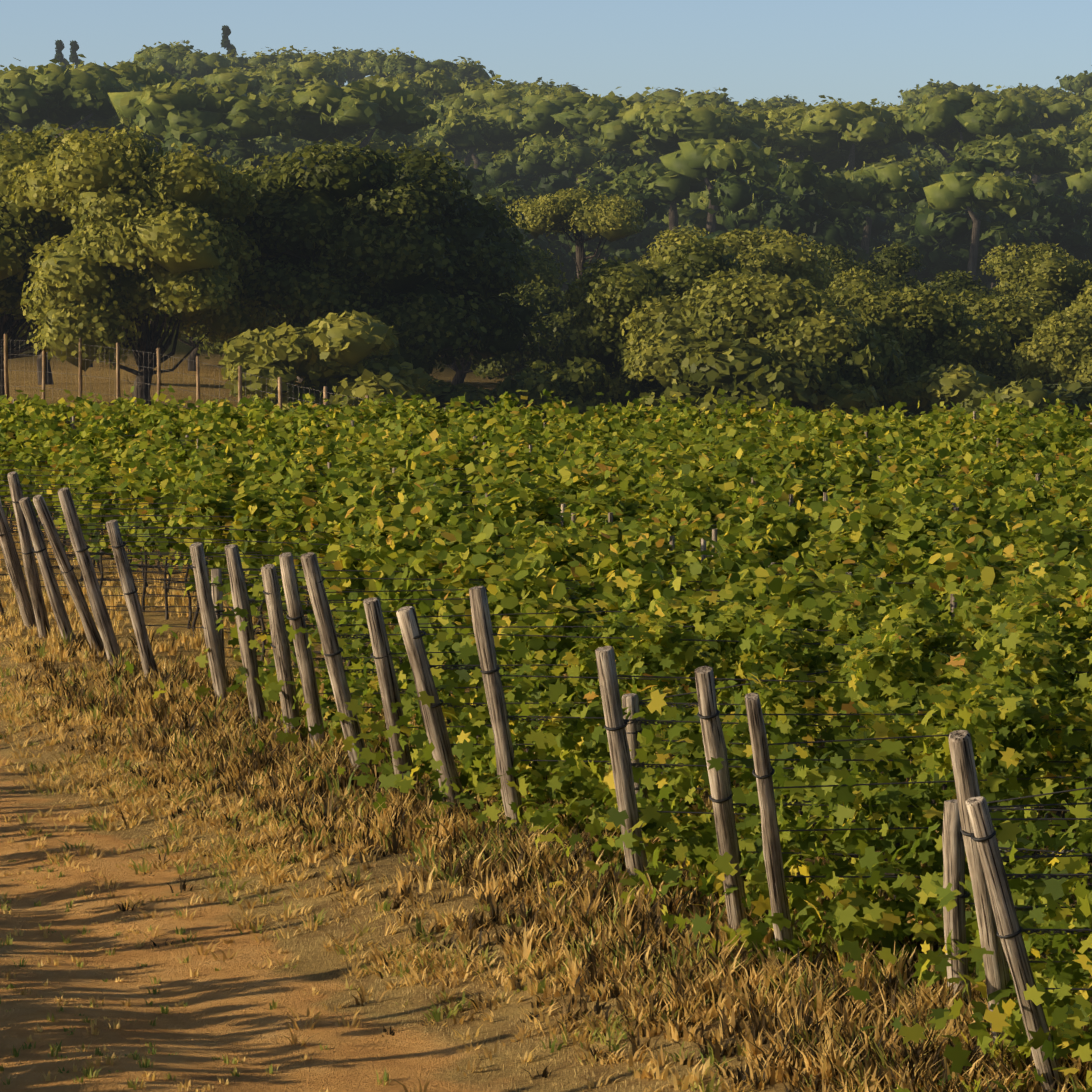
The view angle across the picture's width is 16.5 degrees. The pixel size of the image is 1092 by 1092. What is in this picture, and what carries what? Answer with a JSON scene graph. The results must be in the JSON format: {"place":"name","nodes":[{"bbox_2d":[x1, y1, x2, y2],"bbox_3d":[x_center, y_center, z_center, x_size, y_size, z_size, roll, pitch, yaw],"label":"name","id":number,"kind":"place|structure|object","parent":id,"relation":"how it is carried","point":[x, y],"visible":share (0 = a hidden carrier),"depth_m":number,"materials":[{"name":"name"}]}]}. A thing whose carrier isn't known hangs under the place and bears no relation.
{"place":"outdoors","nodes":[
{"label":"outdoors","id":0,"kind":"place"},
{"bbox_2d":[0,497,1091,1091],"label":"grass","id":1,"kind":"structure","parent":0,"point":[210,759],"depth_m":30.38,"materials":[{"name":"beige plant"}]},
{"bbox_2d":[0,326,1091,1091],"bbox_3d":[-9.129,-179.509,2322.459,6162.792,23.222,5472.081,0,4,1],"label":"ground","id":2,"kind":"structure","parent":0,"point":[228,1012],"depth_m":29.55,"materials":[{"name":"brown soil"}]},
{"bbox_2d":[0,600,6,620],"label":"vineyard end post","id":3,"kind":"object","parent":2,"relation":"on","point":[2,611],"visible":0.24,"depth_m":54.95,"materials":[{"name":"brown wood"}]},
{"bbox_2d":[4,334,8,407],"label":"fence post","id":4,"kind":"object","parent":2,"relation":"on","point":[6,367],"visible":0.73,"depth_m":106.89,"materials":[{"name":"brown wood"}]},
{"bbox_2d":[0,499,35,629],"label":"vineyard end post","id":5,"kind":"object","parent":2,"relation":"on","point":[14,568],"visible":0.73,"depth_m":53.22,"materials":[{"name":"grey wood"}]},
{"bbox_2d":[8,471,50,637],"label":"vineyard end post","id":6,"kind":"object","parent":2,"relation":"on","point":[35,591],"visible":0.83,"depth_m":51.77,"materials":[{"name":"grey wood"}]},
{"bbox_2d":[9,325,53,384],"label":"tree","id":7,"kind":"object","parent":2,"relation":"on","point":[48,374],"depth_m":133.37,"materials":[{"name":"brown plant"}]},
{"bbox_2d":[42,349,45,399],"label":"fence post","id":8,"kind":"object","parent":2,"relation":"on","point":[43,371],"visible":0.44,"depth_m":105.83,"materials":[{"name":"brown wood"}]},
{"bbox_2d":[19,497,76,646],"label":"vineyard end post","id":9,"kind":"object","parent":2,"relation":"on","point":[52,587],"visible":0.81,"depth_m":50.31,"materials":[{"name":"grey wood"}]},
{"bbox_2d":[0,123,135,402],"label":"tree","id":10,"kind":"object","parent":2,"relation":"on","point":[24,230],"visible":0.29,"depth_m":112.55,"materials":[{"name":"green plant"}]},
{"bbox_2d":[33,495,105,655],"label":"vineyard end post","id":11,"kind":"object","parent":2,"relation":"on","point":[75,590],"visible":0.81,"depth_m":48.91,"materials":[{"name":"grey wood"}]},
{"bbox_2d":[79,338,81,397],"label":"fence post","id":12,"kind":"object","parent":2,"relation":"on","point":[80,368],"visible":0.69,"depth_m":104.60,"materials":[{"name":"brown wood"}]},
{"bbox_2d":[58,487,124,665],"bbox_3d":[-5.752,0.565,47.957,0.224,2.767,0.218,-23,18,-27],"label":"vineyard end post","id":13,"kind":"object","parent":2,"relation":"on","point":[98,607],"visible":0.9,"depth_m":47.84,"materials":[{"name":"grey wood"}]},
{"bbox_2d":[116,343,120,398],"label":"fence post","id":14,"kind":"object","parent":2,"relation":"on","point":[118,390],"visible":0.65,"depth_m":103.47,"materials":[{"name":"brown wood"}]},
{"bbox_2d":[106,520,158,678],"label":"vineyard end post","id":15,"kind":"object","parent":2,"relation":"on","point":[133,606],"visible":0.73,"depth_m":45.69,"materials":[{"name":"grey wood"}]},
{"bbox_2d":[3,126,265,405],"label":"tree","id":16,"kind":"object","parent":2,"relation":"on","point":[157,245],"visible":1,"depth_m":104.97,"materials":[{"name":"green plant"}]},
{"bbox_2d":[157,348,160,400],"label":"fence post","id":17,"kind":"object","parent":2,"relation":"on","point":[158,371],"visible":0.54,"depth_m":102.31,"materials":[{"name":"brown wood"}]},
{"bbox_2d":[163,325,211,370],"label":"tree","id":18,"kind":"object","parent":2,"relation":"on","point":[192,364],"depth_m":151.18,"materials":[{"name":"brown plant"}]},
{"bbox_2d":[0,340,382,406],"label":"fence wires","id":19,"kind":"object","parent":2,"relation":"on","point":[109,378],"visible":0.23,"depth_m":103.69,"materials":[{"name":"grey metal"}]},
{"bbox_2d":[196,356,199,406],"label":"fence post","id":20,"kind":"object","parent":2,"relation":"on","point":[197,379],"visible":0.58,"depth_m":101.12,"materials":[{"name":"brown wood"}]},
{"bbox_2d":[133,303,284,403],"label":"tree","id":21,"kind":"object","parent":2,"relation":"on","point":[219,346],"depth_m":123.34,"materials":[{"name":"green plant"}]},
{"bbox_2d":[189,542,229,702],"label":"vineyard end post","id":22,"kind":"object","parent":2,"relation":"on","point":[213,645],"visible":0.67,"depth_m":43.11,"materials":[{"name":"grey wood"}]},
{"bbox_2d":[211,569,224,659],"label":"vineyard end post","id":23,"kind":"object","parent":2,"relation":"on","point":[217,594],"visible":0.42,"depth_m":44.79,"materials":[{"name":"grey wood"}]},
{"bbox_2d":[238,366,241,405],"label":"fence post","id":24,"kind":"object","parent":2,"relation":"on","point":[239,383],"visible":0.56,"depth_m":100.04,"materials":[{"name":"brown wood"}]},
{"bbox_2d":[224,544,267,723],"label":"vineyard end post","id":25,"kind":"object","parent":2,"relation":"on","point":[240,596],"visible":0.85,"depth_m":41.29,"materials":[{"name":"grey wood"}]},
{"bbox_2d":[222,165,309,382],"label":"tree","id":26,"kind":"object","parent":2,"relation":"on","point":[300,380],"depth_m":146.01,"materials":[{"name":"green plant"}]},
{"bbox_2d":[278,377,282,408],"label":"fence post","id":27,"kind":"object","parent":2,"relation":"on","point":[280,391],"visible":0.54,"depth_m":98.81,"materials":[{"name":"brown wood"}]},
{"bbox_2d":[261,564,301,739],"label":"vineyard end post","id":28,"kind":"object","parent":2,"relation":"on","point":[281,650],"visible":0.71,"depth_m":40.11,"materials":[{"name":"grey wood"}]},
{"bbox_2d":[279,552,326,749],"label":"vineyard end post","id":29,"kind":"object","parent":2,"relation":"on","point":[304,657],"visible":0.65,"depth_m":38.77,"materials":[{"name":"grey wood"}]},
{"bbox_2d":[323,386,327,411],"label":"fence post","id":30,"kind":"object","parent":2,"relation":"on","point":[325,390],"visible":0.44,"depth_m":97.80,"materials":[{"name":"brown wood"}]},
{"bbox_2d":[218,309,434,413],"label":"shrub","id":31,"kind":"object","parent":2,"relation":"on","point":[334,355],"visible":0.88,"depth_m":100.77,"materials":[{"name":"green plant"}]},
{"bbox_2d":[300,552,369,769],"bbox_3d":[-2.048,1.366,37.616,0.210,2.779,0.210,-5,19,23],"label":"vineyard end post","id":32,"kind":"object","parent":2,"relation":"on","point":[325,622],"visible":0.69,"depth_m":37.43,"materials":[{"name":"grey wood"}]},
{"bbox_2d":[221,138,553,377],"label":"tree","id":33,"kind":"object","parent":2,"relation":"on","point":[419,257],"visible":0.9,"depth_m":108.21,"materials":[{"name":"green plant"}]},
{"bbox_2d":[363,597,416,793],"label":"vineyard end post","id":34,"kind":"object","parent":2,"relation":"on","point":[388,683],"visible":0.69,"depth_m":35.79,"materials":[{"name":"grey wood"}]},
{"bbox_2d":[396,606,468,812],"bbox_3d":[-0.987,1.723,34.610,0.246,2.476,0.200,-18,16,-16],"label":"vineyard end post","id":35,"kind":"object","parent":2,"relation":"on","point":[435,728],"visible":0.67,"depth_m":34.47,"materials":[{"name":"grey wood"}]},
{"bbox_2d":[417,377,494,414],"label":"shrub","id":36,"kind":"object","parent":2,"relation":"on","point":[443,391],"visible":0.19,"depth_m":105.56,"materials":[{"name":"green plant"}]},
{"bbox_2d":[469,586,523,828],"bbox_3d":[-0.395,1.672,33.296,0.178,2.703,0.174,-11,12,-11],"label":"vineyard end post","id":37,"kind":"object","parent":2,"relation":"on","point":[492,682],"visible":0.71,"depth_m":33.18,"materials":[{"name":"grey wood"}]},
{"bbox_2d":[438,227,568,385],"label":"tree","id":38,"kind":"object","parent":2,"relation":"on","point":[541,269],"visible":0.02,"depth_m":137.87,"materials":[{"name":"green plant"}]},
{"bbox_2d":[470,283,575,383],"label":"tree","id":39,"kind":"object","parent":2,"relation":"on","point":[557,315],"visible":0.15,"depth_m":129.68,"materials":[{"name":"green plant"}]},
{"bbox_2d":[0,25,1091,305],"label":"hill forest","id":40,"kind":"object","parent":2,"relation":"on","point":[656,153],"depth_m":259.72,"materials":[{"name":"green plant"}]},
{"bbox_2d":[481,356,612,418],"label":"shrub","id":41,"kind":"object","parent":2,"relation":"on","point":[581,383],"visible":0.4,"depth_m":103.07,"materials":[{"name":"green plant"}]},
{"bbox_2d":[2,499,1091,953],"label":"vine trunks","id":42,"kind":"object","parent":2,"relation":"on","point":[260,617],"visible":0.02,"depth_m":51.92,"materials":[{"name":"brown wood"}]},
{"bbox_2d":[13,399,1091,832],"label":"vineyard stakes","id":43,"kind":"object","parent":2,"relation":"on","point":[703,541],"visible":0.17,"depth_m":49.52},
{"bbox_2d":[504,186,647,279],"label":"pine tree","id":44,"kind":"object","parent":2,"relation":"on","point":[611,218],"visible":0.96,"depth_m":172.57,"materials":[{"name":"green plant"}]},
{"bbox_2d":[124,559,1091,1091],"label":"vine leaves","id":45,"kind":"object","parent":2,"relation":"on","point":[1024,633],"visible":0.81,"depth_m":29.89,"materials":[{"name":"green plant"}]},
{"bbox_2d":[595,646,650,900],"bbox_3d":[0.640,1.997,30.184,0.196,2.504,0.192,-22,21,-38],"label":"vineyard end post","id":46,"kind":"object","parent":2,"relation":"on","point":[618,742],"visible":0.77,"depth_m":30.01,"materials":[{"name":"grey wood"}]},
{"bbox_2d":[590,370,662,413],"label":"shrub","id":47,"kind":"object","parent":2,"relation":"on","point":[613,393],"visible":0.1,"depth_m":108.12,"materials":[{"name":"green plant"}]},
{"bbox_2d":[622,693,650,851],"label":"vineyard end post","id":48,"kind":"object","parent":2,"relation":"on","point":[630,701],"visible":0.35,"depth_m":31.37,"materials":[{"name":"grey wood"}]},
{"bbox_2d":[566,243,713,307],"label":"tree","id":49,"kind":"object","parent":2,"relation":"on","point":[643,259],"depth_m":151.33,"materials":[{"name":"green plant"}]},
{"bbox_2d":[546,236,774,403],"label":"tree","id":50,"kind":"object","parent":2,"relation":"on","point":[604,299],"visible":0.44,"depth_m":107.80,"materials":[{"name":"green plant"}]},
{"bbox_2d":[695,666,748,942],"bbox_3d":[1.345,2.112,28.191,0.177,2.636,0.169,-27,29,-35],"label":"vineyard end post","id":51,"kind":"object","parent":2,"relation":"on","point":[715,747],"visible":0.73,"depth_m":28.01,"materials":[{"name":"grey wood"}]},
{"bbox_2d":[635,225,839,291],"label":"tree","id":52,"kind":"object","parent":2,"relation":"on","point":[790,256],"visible":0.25,"depth_m":135.68,"materials":[{"name":"green plant"}]},
{"bbox_2d":[632,333,883,421],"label":"shrub","id":53,"kind":"object","parent":2,"relation":"on","point":[735,370],"visible":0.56,"depth_m":100.90,"materials":[{"name":"green plant"}]},
{"bbox_2d":[620,268,903,409],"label":"tree","id":54,"kind":"object","parent":2,"relation":"on","point":[786,318],"visible":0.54,"depth_m":103.43,"materials":[{"name":"green plant"}]},
{"bbox_2d":[745,693,796,962],"bbox_3d":[1.645,2.212,27.218,0.158,2.692,0.184,-29,35,-30],"label":"vineyard end post","id":55,"kind":"object","parent":2,"relation":"on","point":[772,853],"visible":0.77,"depth_m":27.02,"materials":[{"name":"grey wood"}]},
{"bbox_2d":[791,331,904,423],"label":"shrub","id":56,"kind":"object","parent":2,"relation":"on","point":[876,363],"visible":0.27,"depth_m":102.08,"materials":[{"name":"green plant"}]},
{"bbox_2d":[797,268,904,308],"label":"tree","id":57,"kind":"object","parent":2,"relation":"on","point":[839,287],"visible":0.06,"depth_m":129.17,"materials":[{"name":"green plant"}]},
{"bbox_2d":[802,241,941,297],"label":"tree","id":58,"kind":"object","parent":2,"relation":"on","point":[894,263],"visible":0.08,"depth_m":150.02,"materials":[{"name":"green plant"}]},
{"bbox_2d":[828,282,1010,376],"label":"tree","id":59,"kind":"object","parent":2,"relation":"on","point":[927,328],"visible":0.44,"depth_m":107.89,"materials":[{"name":"green plant"}]},
{"bbox_2d":[877,363,999,417],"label":"shrub","id":60,"kind":"object","parent":2,"relation":"on","point":[954,384],"visible":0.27,"depth_m":102.77,"materials":[{"name":"green plant"}]},
{"bbox_2d":[942,799,971,1001],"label":"vineyard end post","id":61,"kind":"object","parent":2,"relation":"on","point":[954,863],"visible":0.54,"depth_m":25.76,"materials":[{"name":"grey wood"}]},
{"bbox_2d":[901,269,1018,302],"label":"tree","id":62,"kind":"object","parent":2,"relation":"on","point":[955,283],"visible":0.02,"depth_m":135.30,"materials":[{"name":"green plant"}]},
{"bbox_2d":[949,730,1016,1061],"bbox_3d":[2.802,2.395,23.915,0.171,2.800,0.176,8,32,34],"label":"vineyard end post","id":63,"kind":"object","parent":2,"relation":"on","point":[997,974],"visible":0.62,"depth_m":23.69,"materials":[{"name":"grey wood"}]},
{"bbox_2d":[943,290,1061,388],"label":"tree","id":64,"kind":"object","parent":2,"relation":"on","point":[1019,318],"visible":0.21,"depth_m":113.61,"materials":[{"name":"green plant"}]},
{"bbox_2d":[965,796,1063,1091],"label":"vineyard end post","id":65,"kind":"object","parent":2,"relation":"on","point":[1014,948],"visible":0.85,"depth_m":22.91,"materials":[{"name":"grey wood"}]},
{"bbox_2d":[0,415,1091,989],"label":"trellis wires","id":66,"kind":"object","parent":65,"relation":"attached to","point":[1000,809],"visible":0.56,"depth_m":34.56,"materials":[{"name":"grey metal"}]},
{"bbox_2d":[0,501,1022,938],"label":"wire ties","id":67,"kind":"object","parent":66,"relation":"attached to","point":[966,895],"visible":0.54,"depth_m":30.00,"materials":[{"name":"black metal"}]},
{"bbox_2d":[956,377,1091,426],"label":"shrub","id":68,"kind":"object","parent":2,"relation":"on","point":[1034,392],"visible":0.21,"depth_m":94.15,"materials":[{"name":"green plant"}]},
{"bbox_2d":[980,242,1091,316],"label":"tree","id":69,"kind":"object","parent":2,"relation":"on","point":[1047,271],"visible":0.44,"depth_m":141.38,"materials":[{"name":"green plant"}]},
{"bbox_2d":[1009,307,1091,388],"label":"tree","id":70,"kind":"object","parent":2,"relation":"on","point":[1061,353],"visible":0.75,"depth_m":105.76,"materials":[{"name":"green plant"}]},
{"bbox_2d":[1068,280,1091,311],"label":"tree","id":71,"kind":"object","parent":2,"relation":"on","point":[1084,301],"visible":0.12,"depth_m":112.96,"materials":[{"name":"green plant"}]},
{"bbox_2d":[0,385,1091,583],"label":"vine leaves","id":72,"kind":"object","parent":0,"point":[673,445],"visible":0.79,"depth_m":63.10,"materials":[{"name":"green plant"}]},
{"bbox_2d":[0,0,1091,106],"label":"sky","id":73,"kind":"structure","parent":0,"point":[854,51],"materials":[{"name":"blue"}]},
{"bbox_2d":[171,461,1091,773],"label":"vine leaves","id":74,"kind":"object","parent":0,"point":[919,537],"visible":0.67,"depth_m":42.70,"materials":[{"name":"green plant"}]}
]}

